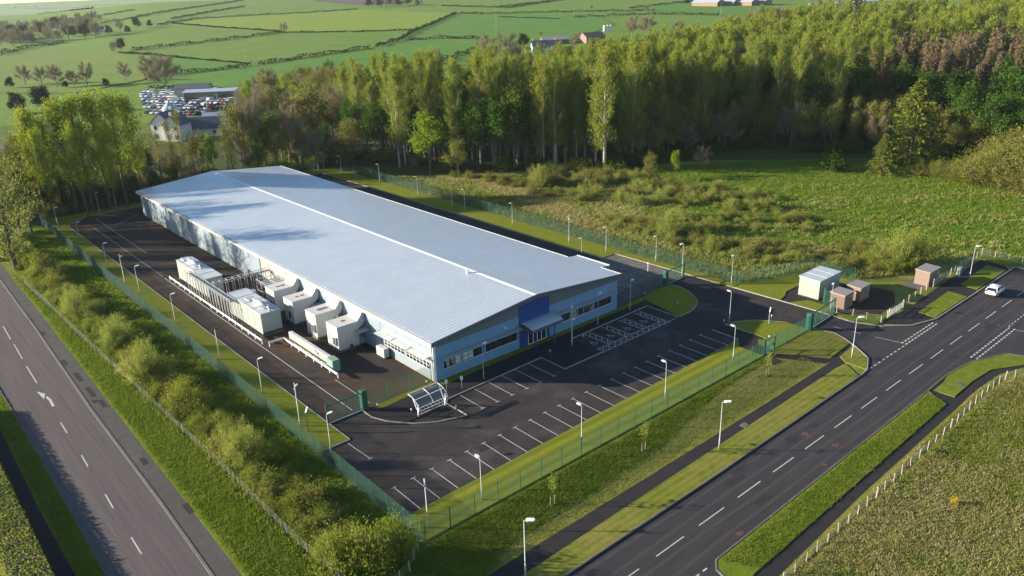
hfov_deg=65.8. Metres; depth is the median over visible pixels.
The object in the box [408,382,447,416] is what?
cycle shelter
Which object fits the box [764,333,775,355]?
walk in gate
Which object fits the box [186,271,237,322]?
cable gantry
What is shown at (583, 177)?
willow shrub
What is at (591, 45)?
poplar tree
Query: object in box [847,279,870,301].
brown kiosk
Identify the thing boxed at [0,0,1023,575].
ground
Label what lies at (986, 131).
broadleaf tree
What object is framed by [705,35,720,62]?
poplar tree
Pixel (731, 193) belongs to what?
shrub
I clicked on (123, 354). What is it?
hedgerow bush
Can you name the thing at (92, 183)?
broadleaf tree
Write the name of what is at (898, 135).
spruce tree
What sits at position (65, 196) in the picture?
dark bush
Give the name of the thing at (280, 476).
shrub
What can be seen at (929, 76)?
broadleaf tree
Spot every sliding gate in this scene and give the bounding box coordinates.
[325,388,367,422]
[663,262,684,285]
[805,297,836,330]
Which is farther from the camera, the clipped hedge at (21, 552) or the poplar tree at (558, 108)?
the poplar tree at (558, 108)
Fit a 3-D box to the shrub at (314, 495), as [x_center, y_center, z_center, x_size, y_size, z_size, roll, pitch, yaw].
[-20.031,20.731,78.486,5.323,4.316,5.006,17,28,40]
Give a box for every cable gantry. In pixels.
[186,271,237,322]
[212,267,268,302]
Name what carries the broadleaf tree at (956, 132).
on the meadow
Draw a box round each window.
[384,339,404,355]
[406,351,429,369]
[444,354,461,368]
[463,346,483,361]
[486,333,517,352]
[561,309,577,322]
[578,303,593,315]
[594,296,610,309]
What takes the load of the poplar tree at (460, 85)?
on the woodland floor
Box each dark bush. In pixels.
[5,208,25,222]
[46,191,78,206]
[52,195,79,208]
[112,182,136,198]
[195,166,217,173]
[269,158,296,167]
[281,152,303,164]
[291,155,307,165]
[304,157,324,168]
[319,157,336,167]
[348,148,369,159]
[369,145,394,161]
[490,151,519,172]
[522,151,547,168]
[572,156,596,170]
[596,151,625,165]
[596,158,622,170]
[624,147,655,167]
[642,143,673,163]
[685,148,699,158]
[708,139,729,153]
[816,149,849,171]
[829,135,857,152]
[838,135,866,151]
[920,142,943,158]
[933,141,956,158]
[941,147,957,158]
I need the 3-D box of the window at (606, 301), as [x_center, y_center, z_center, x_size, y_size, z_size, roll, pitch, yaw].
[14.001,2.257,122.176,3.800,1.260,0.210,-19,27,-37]
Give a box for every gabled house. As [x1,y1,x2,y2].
[149,106,175,140]
[161,112,192,141]
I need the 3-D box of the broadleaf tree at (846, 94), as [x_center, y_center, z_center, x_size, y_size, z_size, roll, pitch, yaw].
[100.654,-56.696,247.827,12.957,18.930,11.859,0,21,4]
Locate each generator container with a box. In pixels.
[176,256,224,298]
[227,288,283,336]
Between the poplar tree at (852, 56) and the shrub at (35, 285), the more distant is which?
the poplar tree at (852, 56)
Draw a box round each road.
[0,143,211,575]
[567,268,1023,575]
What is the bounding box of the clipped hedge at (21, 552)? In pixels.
[0,463,54,575]
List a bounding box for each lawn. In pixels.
[46,167,737,452]
[376,381,435,408]
[407,344,762,540]
[438,298,643,384]
[641,285,696,315]
[727,320,805,347]
[735,272,804,299]
[789,300,832,312]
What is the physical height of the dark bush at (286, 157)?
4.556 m
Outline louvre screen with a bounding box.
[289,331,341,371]
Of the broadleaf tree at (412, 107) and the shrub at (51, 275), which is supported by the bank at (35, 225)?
the shrub at (51, 275)
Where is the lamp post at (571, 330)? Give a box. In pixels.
[571,318,575,345]
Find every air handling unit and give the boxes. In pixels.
[264,274,300,312]
[283,284,322,325]
[304,296,343,339]
[325,307,369,352]
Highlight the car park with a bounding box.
[70,173,837,521]
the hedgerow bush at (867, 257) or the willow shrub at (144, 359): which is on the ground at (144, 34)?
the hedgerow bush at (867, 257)
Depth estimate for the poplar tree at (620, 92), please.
225.85 m
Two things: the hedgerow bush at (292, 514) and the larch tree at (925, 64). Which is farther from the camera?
the larch tree at (925, 64)
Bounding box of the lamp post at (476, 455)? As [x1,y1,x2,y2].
[474,454,482,499]
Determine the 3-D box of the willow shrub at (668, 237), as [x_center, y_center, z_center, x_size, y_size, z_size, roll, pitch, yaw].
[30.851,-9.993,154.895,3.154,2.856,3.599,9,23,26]
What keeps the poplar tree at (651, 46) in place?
on the woodland floor
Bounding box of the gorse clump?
[951,496,957,504]
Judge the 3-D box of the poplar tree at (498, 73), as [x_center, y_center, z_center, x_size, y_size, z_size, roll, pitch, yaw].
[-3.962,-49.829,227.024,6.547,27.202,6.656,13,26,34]
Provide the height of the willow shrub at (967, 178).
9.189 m
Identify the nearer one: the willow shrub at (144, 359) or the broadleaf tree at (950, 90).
the willow shrub at (144, 359)
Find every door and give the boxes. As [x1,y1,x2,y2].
[528,329,546,344]
[826,279,832,294]
[846,294,851,306]
[862,286,867,299]
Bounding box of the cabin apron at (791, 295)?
[781,282,851,314]
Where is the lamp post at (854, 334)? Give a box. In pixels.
[851,316,864,356]
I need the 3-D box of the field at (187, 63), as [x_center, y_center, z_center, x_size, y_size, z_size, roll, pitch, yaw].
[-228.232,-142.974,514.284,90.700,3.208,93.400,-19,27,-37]
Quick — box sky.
[0,0,82,3]
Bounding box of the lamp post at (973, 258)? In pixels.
[969,245,981,279]
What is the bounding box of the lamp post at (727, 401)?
[718,400,731,448]
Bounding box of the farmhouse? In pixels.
[530,38,557,54]
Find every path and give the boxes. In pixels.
[0,429,75,575]
[488,344,850,575]
[712,325,772,354]
[754,365,1023,575]
[765,353,830,363]
[883,260,1008,323]
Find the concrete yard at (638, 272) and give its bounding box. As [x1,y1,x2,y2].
[597,254,685,305]
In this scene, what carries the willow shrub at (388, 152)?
on the woodland floor
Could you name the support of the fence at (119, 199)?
on the ground at (144, 34)
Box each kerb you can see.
[0,279,214,575]
[69,172,829,448]
[563,375,860,575]
[715,391,927,575]
[813,328,854,346]
[832,267,1023,326]
[855,346,868,375]
[927,353,1023,390]
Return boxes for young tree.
[547,472,558,507]
[638,420,649,453]
[764,352,775,376]
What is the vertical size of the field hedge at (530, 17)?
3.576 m
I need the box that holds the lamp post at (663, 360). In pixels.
[661,359,666,397]
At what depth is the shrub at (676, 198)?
181.41 m
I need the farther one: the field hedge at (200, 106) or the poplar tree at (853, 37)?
the field hedge at (200, 106)
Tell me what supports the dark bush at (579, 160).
on the ground at (144, 34)
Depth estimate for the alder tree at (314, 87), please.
318.24 m
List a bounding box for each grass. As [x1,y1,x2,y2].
[0,123,151,142]
[342,167,973,282]
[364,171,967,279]
[432,177,617,242]
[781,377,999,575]
[792,375,1023,575]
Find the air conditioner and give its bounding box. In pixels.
[376,344,388,358]
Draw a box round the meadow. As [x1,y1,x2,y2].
[624,154,1023,261]
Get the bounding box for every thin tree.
[8,139,20,150]
[49,179,61,213]
[57,162,72,194]
[64,165,81,201]
[76,175,87,204]
[88,171,100,203]
[136,158,148,184]
[138,159,151,188]
[146,131,165,176]
[160,115,176,161]
[164,141,178,176]
[169,106,186,160]
[185,154,198,175]
[214,123,233,169]
[222,136,239,168]
[261,149,270,166]
[267,134,280,165]
[291,114,304,168]
[304,64,311,79]
[320,78,339,139]
[726,99,738,139]
[785,90,804,143]
[807,99,819,141]
[831,87,845,141]
[831,101,843,146]
[832,98,846,145]
[846,95,864,132]
[847,110,861,143]
[859,101,877,150]
[866,99,880,145]
[867,111,880,148]
[875,99,894,148]
[889,94,904,143]
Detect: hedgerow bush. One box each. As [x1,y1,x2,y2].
[16,256,27,265]
[22,245,59,277]
[26,269,42,279]
[31,273,45,281]
[38,272,66,289]
[39,202,65,214]
[41,193,80,207]
[41,207,58,217]
[50,295,63,304]
[57,288,85,302]
[58,275,69,282]
[61,284,87,292]
[71,299,101,321]
[75,291,94,300]
[77,291,99,302]
[80,316,95,329]
[80,322,91,331]
[84,288,97,295]
[87,317,107,330]
[89,312,103,324]
[89,314,103,323]
[100,343,127,355]
[105,311,133,325]
[113,320,145,341]
[115,346,130,360]
[121,362,138,376]
[131,341,158,354]
[142,381,166,400]
[143,372,165,389]
[149,175,173,185]
[156,368,180,383]
[160,372,204,416]
[162,377,199,396]
[167,372,201,389]
[174,372,199,384]
[175,388,217,415]
[176,388,220,421]
[183,414,205,429]
[186,410,213,423]
[192,431,212,447]
[193,430,210,439]
[201,408,232,429]
[207,441,233,458]
[209,402,227,415]
[211,412,245,434]
[218,456,236,469]
[221,410,243,424]
[234,459,268,491]
[242,438,292,472]
[256,489,286,512]
[269,448,288,461]
[269,461,281,470]
[269,482,311,517]
[274,473,311,497]
[276,461,299,480]
[276,488,305,513]
[280,502,307,523]
[300,499,339,517]
[301,530,354,566]
[302,512,331,535]
[303,154,324,163]
[309,517,375,575]
[316,510,347,534]
[318,518,363,544]
[319,479,347,500]
[323,500,344,517]
[331,519,377,560]
[332,513,417,575]
[370,503,427,564]
[850,253,866,265]
[859,249,872,258]
[863,252,888,262]
[871,260,888,271]
[876,257,905,274]
[897,260,915,271]
[898,255,920,270]
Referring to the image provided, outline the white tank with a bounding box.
[603,25,611,30]
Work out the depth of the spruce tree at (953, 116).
221.50 m
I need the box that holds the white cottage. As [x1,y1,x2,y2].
[93,26,103,32]
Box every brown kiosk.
[829,286,854,309]
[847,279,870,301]
[913,263,940,286]
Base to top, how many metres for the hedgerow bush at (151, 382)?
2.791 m
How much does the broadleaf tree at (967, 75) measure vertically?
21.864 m
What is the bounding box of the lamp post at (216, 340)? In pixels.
[211,327,220,359]
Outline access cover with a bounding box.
[739,422,748,427]
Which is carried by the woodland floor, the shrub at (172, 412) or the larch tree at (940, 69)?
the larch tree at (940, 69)
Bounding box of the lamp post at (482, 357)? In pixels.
[482,341,486,378]
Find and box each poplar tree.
[0,154,42,269]
[0,162,18,238]
[331,63,349,147]
[345,71,355,136]
[346,57,368,150]
[347,72,364,150]
[358,66,368,148]
[359,69,380,148]
[361,79,378,149]
[362,52,381,146]
[368,73,383,145]
[372,49,392,145]
[374,77,387,148]
[375,61,394,151]
[379,62,408,166]
[385,51,407,153]
[391,66,414,165]
[394,53,412,155]
[394,63,414,161]
[404,58,413,141]
[405,54,426,159]
[410,47,428,101]
[412,49,430,136]
[414,71,439,162]
[416,55,444,160]
[420,54,435,151]
[423,47,435,145]
[426,58,441,155]
[430,51,444,112]
[433,79,444,157]
[438,57,463,166]
[440,76,460,160]
[447,55,465,160]
[458,66,471,150]
[463,50,487,163]
[466,45,482,93]
[468,53,486,154]
[479,55,501,155]
[480,42,495,98]
[480,49,503,164]
[489,67,505,157]
[495,56,506,145]
[496,46,515,153]
[497,76,510,154]
[498,64,506,149]
[503,56,521,146]
[503,77,526,166]
[505,50,525,162]
[515,54,526,153]
[516,66,531,161]
[518,65,533,156]
[520,44,534,142]
[521,49,535,102]
[524,75,546,156]
[525,56,551,157]
[530,42,544,68]
[530,58,554,164]
[534,52,551,155]
[534,54,567,165]
[545,47,559,149]
[545,67,563,159]
[546,76,567,165]
[549,40,564,61]
[554,45,570,122]
[557,50,573,159]
[561,79,578,163]
[562,45,574,57]
[562,57,579,152]
[568,63,589,159]
[569,45,591,151]
[569,51,593,156]
[578,73,591,157]
[581,45,622,165]
[583,37,600,138]
[583,60,601,161]
[585,81,602,168]
[586,51,609,148]
[590,66,619,146]
[596,40,604,60]
[597,82,611,158]
[598,42,617,125]
[600,39,618,71]
[604,33,615,48]
[610,40,622,136]
[610,51,620,143]
[611,64,618,140]
[611,67,623,151]
[613,32,629,65]
[613,75,628,156]
[614,40,653,159]
[615,41,626,66]
[615,42,633,150]
[616,54,639,152]
[625,30,642,50]
[626,40,638,101]
[635,58,648,124]
[638,39,655,145]
[640,65,660,149]
[641,32,658,64]
[646,60,664,116]
[648,41,656,99]
[651,41,667,95]
[652,60,667,107]
[652,60,670,146]
[655,42,670,92]
[660,56,670,108]
[664,40,673,64]
[665,48,685,142]
[665,50,674,132]
[665,60,679,133]
[666,61,682,143]
[667,39,683,93]
[669,61,684,139]
[670,38,681,51]
[678,49,692,108]
[678,62,696,126]
[679,41,692,72]
[682,43,700,138]
[686,37,708,100]
[688,51,708,141]
[693,51,719,118]
[703,57,721,118]
[705,25,722,50]
[705,33,719,56]
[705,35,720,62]
[705,44,718,111]
[706,55,720,114]
[707,62,720,140]
[714,56,735,140]
[715,52,732,110]
[718,41,734,128]
[720,26,740,55]
[722,33,736,67]
[725,56,739,101]
[728,41,741,72]
[729,58,749,135]
[733,52,753,90]
[734,31,757,72]
[742,56,755,133]
[745,35,766,134]
[749,49,764,90]
[750,36,771,130]
[762,36,772,58]
[763,40,779,88]
[768,49,790,138]
[770,29,780,47]
[770,34,794,132]
[773,33,780,58]
[778,47,799,134]
[784,47,804,134]
[786,35,795,45]
[787,38,813,139]
[802,29,818,61]
[804,54,820,133]
[808,52,824,82]
[818,44,831,71]
[818,52,838,138]
[819,35,833,61]
[821,49,840,81]
[823,32,853,138]
[829,30,846,68]
[830,27,850,49]
[841,48,856,123]
[843,30,863,121]
[854,24,871,65]
[861,26,878,66]
[862,34,882,71]
[873,28,894,79]
[881,41,895,87]
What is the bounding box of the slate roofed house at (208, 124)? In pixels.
[188,113,227,136]
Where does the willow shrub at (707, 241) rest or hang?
on the ground at (144, 34)
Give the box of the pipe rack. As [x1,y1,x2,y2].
[256,274,283,295]
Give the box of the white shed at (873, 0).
[853,0,890,3]
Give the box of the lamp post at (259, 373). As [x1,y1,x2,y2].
[257,357,262,393]
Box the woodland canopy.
[629,0,1023,62]
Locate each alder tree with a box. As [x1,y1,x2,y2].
[4,104,53,208]
[22,125,57,218]
[28,113,66,210]
[39,96,84,212]
[51,89,98,210]
[55,118,89,217]
[66,85,114,208]
[85,121,120,214]
[89,87,132,205]
[112,90,150,188]
[239,85,249,102]
[242,77,250,95]
[277,73,288,92]
[280,79,288,95]
[310,82,319,103]
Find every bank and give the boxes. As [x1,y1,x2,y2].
[0,221,422,575]
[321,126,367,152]
[346,347,808,575]
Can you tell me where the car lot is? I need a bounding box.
[147,90,229,115]
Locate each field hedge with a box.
[0,38,65,54]
[30,3,120,8]
[37,7,93,13]
[85,9,133,18]
[100,0,242,22]
[117,51,244,63]
[131,29,284,48]
[147,85,222,88]
[153,61,251,77]
[157,8,356,24]
[171,5,244,18]
[171,22,415,32]
[183,100,235,110]
[257,45,370,64]
[375,12,456,46]
[407,35,479,39]
[410,46,477,66]
[441,0,549,7]
[459,9,654,13]
[499,0,561,6]
[499,16,560,18]
[572,11,718,17]
[630,0,693,7]
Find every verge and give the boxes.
[0,258,335,575]
[0,393,105,575]
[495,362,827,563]
[522,363,858,575]
[664,358,814,453]
[717,391,945,575]
[775,329,850,357]
[837,314,886,324]
[840,346,866,369]
[919,291,966,317]
[939,354,1023,396]
[960,265,1005,289]
[979,255,1020,266]
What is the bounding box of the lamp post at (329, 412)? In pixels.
[326,411,332,452]
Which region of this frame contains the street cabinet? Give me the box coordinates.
[956,266,962,275]
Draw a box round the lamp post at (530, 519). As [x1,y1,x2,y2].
[523,518,534,575]
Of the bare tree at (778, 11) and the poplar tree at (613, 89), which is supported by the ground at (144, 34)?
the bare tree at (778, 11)
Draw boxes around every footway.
[0,263,240,575]
[365,300,646,422]
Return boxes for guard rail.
[169,276,262,343]
[269,337,338,378]
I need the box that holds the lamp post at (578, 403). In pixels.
[576,402,581,436]
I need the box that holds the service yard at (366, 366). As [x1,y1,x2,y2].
[70,208,432,420]
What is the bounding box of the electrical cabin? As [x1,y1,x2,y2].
[797,266,841,299]
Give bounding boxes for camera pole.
[294,383,300,425]
[423,478,428,527]
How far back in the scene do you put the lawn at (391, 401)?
100.13 m
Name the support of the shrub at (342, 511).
on the bank at (35, 225)
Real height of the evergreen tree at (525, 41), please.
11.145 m
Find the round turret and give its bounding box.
[161,99,176,111]
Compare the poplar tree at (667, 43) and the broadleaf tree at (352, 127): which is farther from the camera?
the poplar tree at (667, 43)
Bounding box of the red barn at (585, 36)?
[579,32,604,42]
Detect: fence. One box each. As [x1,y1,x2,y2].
[24,280,339,575]
[34,211,423,542]
[38,160,331,218]
[332,159,855,283]
[366,364,431,406]
[399,538,418,575]
[423,340,764,542]
[617,273,665,305]
[775,315,809,348]
[783,369,1019,575]
[822,286,834,306]
[836,306,888,322]
[907,282,927,301]
[946,248,1023,276]
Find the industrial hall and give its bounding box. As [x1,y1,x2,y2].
[135,165,622,381]
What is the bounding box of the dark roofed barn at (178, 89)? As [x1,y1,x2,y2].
[172,82,212,97]
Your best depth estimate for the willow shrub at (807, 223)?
160.85 m
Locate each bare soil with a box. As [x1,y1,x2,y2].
[24,285,332,575]
[766,357,782,364]
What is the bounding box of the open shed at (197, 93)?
[182,87,238,101]
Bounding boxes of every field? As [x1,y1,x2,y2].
[0,49,148,92]
[132,32,405,63]
[145,58,244,77]
[150,40,477,90]
[175,10,450,31]
[314,0,405,4]
[414,13,614,40]
[638,1,785,14]
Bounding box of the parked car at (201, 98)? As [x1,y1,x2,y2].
[197,96,205,100]
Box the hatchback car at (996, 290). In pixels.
[985,284,1004,296]
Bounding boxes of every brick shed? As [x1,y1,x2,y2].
[691,0,723,5]
[724,0,737,5]
[736,0,757,5]
[758,0,772,4]
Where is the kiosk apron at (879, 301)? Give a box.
[817,287,894,314]
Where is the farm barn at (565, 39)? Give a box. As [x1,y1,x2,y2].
[540,36,568,43]
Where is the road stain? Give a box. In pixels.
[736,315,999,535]
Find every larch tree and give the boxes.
[845,52,860,112]
[869,52,880,105]
[877,45,885,76]
[877,51,892,92]
[887,48,896,85]
[895,53,907,97]
[898,39,906,55]
[911,45,918,64]
[914,56,928,84]
[914,57,923,79]
[922,42,930,70]
[926,42,936,74]
[933,43,940,71]
[934,42,949,73]
[936,48,948,74]
[936,61,945,77]
[942,52,955,120]
[952,38,962,55]
[955,42,962,65]
[955,42,968,68]
[957,40,969,67]
[965,38,971,62]
[966,54,975,74]
[972,45,980,73]
[974,65,981,84]
[979,61,984,83]
[980,48,992,84]
[988,53,1003,84]
[991,37,1000,64]
[993,50,1003,69]
[996,41,1005,60]
[1005,42,1015,61]
[1010,58,1020,80]
[1016,48,1023,67]
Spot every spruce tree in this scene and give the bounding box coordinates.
[844,97,866,140]
[845,84,869,130]
[859,93,880,138]
[863,132,899,176]
[871,79,952,171]
[876,90,884,129]
[884,87,895,129]
[887,100,914,154]
[889,93,909,141]
[925,100,940,143]
[938,109,964,150]
[946,105,970,146]
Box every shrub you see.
[14,259,27,269]
[15,246,36,255]
[18,238,33,248]
[27,271,41,280]
[28,282,42,289]
[35,263,59,275]
[36,284,49,291]
[40,269,62,281]
[43,289,55,298]
[45,262,72,277]
[47,280,61,290]
[48,293,62,304]
[51,284,72,296]
[57,286,93,314]
[65,306,81,320]
[70,300,94,321]
[77,286,90,295]
[84,297,106,309]
[89,304,107,313]
[89,332,100,340]
[93,309,107,316]
[95,314,135,352]
[115,331,173,384]
[139,373,162,385]
[140,380,152,389]
[149,357,179,379]
[151,351,185,374]
[152,391,174,408]
[159,377,176,392]
[161,405,179,417]
[163,400,186,420]
[166,367,192,383]
[167,394,194,416]
[186,417,214,437]
[189,382,219,396]
[191,399,214,417]
[198,427,234,463]
[201,430,231,451]
[202,163,222,170]
[208,409,229,428]
[213,415,272,472]
[215,422,234,435]
[234,425,264,443]
[239,448,270,479]
[244,462,288,504]
[252,465,290,498]
[259,468,289,483]
[285,158,299,168]
[288,475,339,514]
[289,500,339,546]
[299,525,319,546]
[303,531,337,564]
[329,504,354,520]
[340,512,365,524]
[368,141,395,161]
[376,147,397,161]
[377,148,396,161]
[428,156,462,170]
[448,170,461,177]
[464,172,476,178]
[473,173,483,178]
[480,171,495,179]
[482,176,493,182]
[492,175,508,183]
[496,180,507,186]
[499,173,514,180]
[510,176,523,183]
[516,177,527,186]
[523,183,540,194]
[524,162,556,187]
[524,180,536,190]
[538,177,554,188]
[541,190,551,196]
[542,158,561,168]
[542,163,559,173]
[545,172,562,187]
[547,164,566,178]
[552,173,568,185]
[554,186,562,194]
[557,164,568,173]
[564,156,596,172]
[565,189,576,196]
[569,171,586,182]
[572,183,591,194]
[572,189,591,201]
[576,166,595,177]
[577,174,588,182]
[580,176,595,186]
[584,191,596,197]
[589,166,609,181]
[591,183,605,193]
[592,172,612,183]
[596,174,609,185]
[598,163,614,175]
[603,210,618,222]
[607,217,623,227]
[608,171,624,183]
[609,178,618,184]
[611,186,627,201]
[613,163,627,170]
[615,168,628,175]
[615,185,637,193]
[616,190,629,201]
[616,216,628,223]
[620,194,635,203]
[620,223,628,228]
[623,168,641,181]
[624,211,634,220]
[626,222,642,231]
[627,191,648,206]
[627,222,642,232]
[628,175,641,187]
[630,211,649,225]
[633,171,646,180]
[633,177,651,188]
[635,186,643,194]
[638,184,656,194]
[643,178,661,190]
[643,215,662,227]
[648,190,667,204]
[650,171,661,178]
[651,206,691,234]
[653,229,664,239]
[655,183,675,195]
[656,175,677,188]
[656,181,672,189]
[662,231,676,242]
[668,234,681,245]
[670,193,688,204]
[673,175,691,188]
[678,184,696,197]
[678,190,700,205]
[678,210,695,221]
[680,224,693,236]
[685,218,697,226]
[686,213,700,220]
[688,231,700,242]
[688,237,699,244]
[689,225,702,234]
[690,177,706,190]
[695,184,704,192]
[695,223,712,237]
[697,186,718,201]
[699,193,712,201]
[699,215,713,222]
[700,232,716,242]
[703,235,717,244]
[703,240,721,251]
[704,180,724,192]
[705,224,717,231]
[707,216,721,227]
[710,210,718,218]
[710,233,729,249]
[711,201,720,207]
[713,215,724,224]
[714,178,728,192]
[715,223,726,231]
[716,187,730,202]
[716,209,726,218]
[721,197,738,209]
[722,235,733,246]
[723,221,731,229]
[724,199,741,210]
[725,189,736,197]
[725,207,736,217]
[728,246,741,255]
[729,223,737,229]
[730,236,745,246]
[731,189,744,199]
[732,209,744,217]
[734,200,747,210]
[737,237,762,252]
[738,184,754,191]
[738,243,757,255]
[741,187,759,200]
[741,252,753,259]
[742,196,755,208]
[742,215,752,222]
[743,187,761,200]
[746,198,757,210]
[748,207,760,216]
[750,221,761,228]
[751,210,766,222]
[752,233,770,247]
[753,196,773,210]
[755,190,768,198]
[759,245,774,254]
[762,253,779,264]
[763,195,781,207]
[765,254,774,265]
[766,238,780,248]
[770,206,782,214]
[774,241,786,251]
[774,246,783,253]
[776,219,787,230]
[776,236,790,245]
[777,213,789,222]
[778,252,787,259]
[781,240,804,255]
[783,250,795,260]
[787,211,802,222]
[792,249,809,262]
[795,211,810,221]
[798,208,815,221]
[799,219,814,228]
[800,264,813,271]
[801,225,810,232]
[802,247,814,253]
[806,252,821,261]
[814,251,824,258]
[820,218,831,226]
[821,247,833,254]
[824,253,837,264]
[825,260,845,272]
[829,252,849,262]
[830,255,852,269]
[835,240,852,247]
[838,243,849,250]
[842,256,858,266]
[843,260,860,269]
[849,245,860,252]
[850,237,867,246]
[853,245,872,252]
[864,253,878,265]
[866,224,932,268]
[866,263,881,273]
[894,226,944,264]
[908,160,927,175]
[921,157,949,178]
[935,154,971,180]
[942,148,1001,185]
[951,138,1000,164]
[956,146,978,158]
[961,141,1022,190]
[963,135,1023,191]
[970,121,1023,156]
[996,161,1023,195]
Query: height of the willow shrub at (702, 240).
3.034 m
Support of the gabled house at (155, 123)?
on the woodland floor
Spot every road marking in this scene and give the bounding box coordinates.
[0,281,211,575]
[3,326,141,553]
[94,220,737,507]
[629,291,1023,575]
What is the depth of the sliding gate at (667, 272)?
134.80 m
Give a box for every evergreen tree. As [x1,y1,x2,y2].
[4,76,14,87]
[5,91,27,110]
[20,24,27,30]
[25,85,56,111]
[49,16,61,27]
[62,80,68,86]
[66,26,76,36]
[76,22,89,37]
[102,78,109,85]
[104,25,112,33]
[115,37,124,48]
[124,25,130,32]
[131,17,140,27]
[517,32,530,44]
[852,0,866,11]
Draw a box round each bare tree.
[0,28,9,43]
[0,33,5,46]
[6,31,17,44]
[12,64,32,84]
[13,30,25,44]
[23,32,37,43]
[31,66,46,84]
[36,20,46,26]
[42,28,50,40]
[43,64,66,86]
[44,28,53,41]
[45,21,54,29]
[52,20,63,30]
[53,29,62,38]
[61,17,69,25]
[64,69,78,85]
[75,61,93,84]
[86,10,93,18]
[95,162,135,192]
[108,40,117,53]
[114,18,123,31]
[117,61,131,80]
[128,166,152,187]
[136,51,162,88]
[144,51,183,88]
[157,148,181,173]
[179,159,198,178]
[228,85,277,133]
[230,93,264,166]
[234,84,252,97]
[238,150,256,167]
[249,75,261,89]
[250,82,276,102]
[257,66,276,87]
[262,99,308,164]
[279,22,287,29]
[280,86,314,118]
[295,129,336,169]
[296,76,310,88]
[299,124,329,159]
[310,65,320,77]
[313,82,339,104]
[329,77,360,124]
[434,48,441,58]
[478,33,499,57]
[495,29,518,58]
[510,42,525,59]
[569,31,581,50]
[624,15,638,37]
[636,15,656,35]
[670,19,683,34]
[674,116,703,153]
[692,144,712,168]
[710,111,743,144]
[735,42,746,64]
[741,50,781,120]
[743,7,764,28]
[761,108,785,137]
[774,6,790,22]
[774,99,805,145]
[805,46,826,65]
[836,0,854,12]
[847,108,868,138]
[865,114,892,149]
[939,40,973,58]
[979,56,996,64]
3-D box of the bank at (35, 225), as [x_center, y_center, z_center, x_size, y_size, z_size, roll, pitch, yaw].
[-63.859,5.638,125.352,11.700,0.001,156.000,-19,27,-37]
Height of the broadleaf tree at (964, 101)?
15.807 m
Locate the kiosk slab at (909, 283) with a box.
[901,278,940,290]
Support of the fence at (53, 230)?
on the ground at (144, 34)
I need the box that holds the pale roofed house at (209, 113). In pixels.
[202,111,237,128]
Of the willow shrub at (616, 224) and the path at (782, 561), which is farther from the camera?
the willow shrub at (616, 224)
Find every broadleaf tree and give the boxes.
[0,131,26,156]
[0,147,26,167]
[0,151,19,177]
[0,161,29,207]
[0,176,29,206]
[1,175,46,231]
[3,137,21,155]
[4,148,27,165]
[4,162,27,182]
[13,171,48,218]
[37,171,69,202]
[67,167,98,195]
[72,170,97,202]
[88,21,98,36]
[94,174,117,194]
[113,152,128,189]
[124,173,142,200]
[127,158,147,182]
[128,146,154,166]
[129,144,155,167]
[146,168,161,185]
[162,156,188,178]
[184,126,207,173]
[201,130,218,170]
[217,96,254,166]
[230,96,246,148]
[243,141,266,166]
[247,110,279,163]
[257,72,278,90]
[258,109,291,158]
[258,139,272,159]
[260,85,299,153]
[271,85,288,98]
[277,65,299,87]
[286,75,305,89]
[286,81,334,131]
[289,81,305,93]
[290,133,306,155]
[292,63,311,79]
[302,70,325,95]
[302,101,334,130]
[314,119,336,153]
[316,62,331,83]
[320,129,359,164]
[321,63,343,88]
[323,60,337,70]
[332,98,365,150]
[335,115,371,160]
[337,99,373,149]
[358,98,395,151]
[362,65,372,79]
[376,103,411,156]
[395,88,427,156]
[408,111,449,173]
[422,109,459,163]
[428,74,456,149]
[439,135,469,176]
[441,85,473,147]
[444,108,466,140]
[455,95,489,162]
[456,98,494,168]
[461,86,488,157]
[469,94,511,169]
[489,79,541,166]
[530,116,559,158]
[608,116,648,164]
[642,150,659,176]
[670,150,680,176]
[713,104,739,141]
[717,82,757,134]
[726,64,745,93]
[747,64,775,92]
[751,75,775,103]
[757,4,770,14]
[761,66,804,131]
[779,102,791,137]
[790,72,836,138]
[791,98,827,141]
[799,97,824,122]
[802,60,827,125]
[804,111,834,146]
[808,103,843,142]
[820,76,851,135]
[839,107,852,123]
[840,87,866,134]
[842,106,870,137]
[844,59,877,98]
[849,70,883,102]
[870,102,890,140]
[875,70,883,91]
[875,100,894,116]
[877,108,895,133]
[879,36,906,50]
[881,95,900,105]
[883,57,920,99]
[889,103,925,152]
[891,87,909,116]
[894,55,917,68]
[895,50,924,65]
[915,66,945,98]
[916,69,960,110]
[921,113,951,144]
[923,102,951,116]
[926,93,947,119]
[932,71,968,113]
[933,104,967,143]
[940,120,969,147]
[945,66,991,109]
[945,93,978,146]
[947,79,989,112]
[957,101,983,148]
[958,112,979,147]
[965,118,995,154]
[970,87,1020,146]
[975,79,1016,139]
[978,120,995,148]
[979,76,1005,133]
[980,91,1021,130]
[983,53,1022,86]
[990,63,1023,90]
[997,95,1023,132]
[999,121,1022,141]
[1000,77,1023,103]
[1003,94,1023,142]
[1008,70,1023,93]
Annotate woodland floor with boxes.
[6,108,990,225]
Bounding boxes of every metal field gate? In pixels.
[888,300,904,317]
[932,270,946,286]
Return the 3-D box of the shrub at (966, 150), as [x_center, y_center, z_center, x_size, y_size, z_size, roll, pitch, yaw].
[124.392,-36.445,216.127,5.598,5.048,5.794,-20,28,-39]

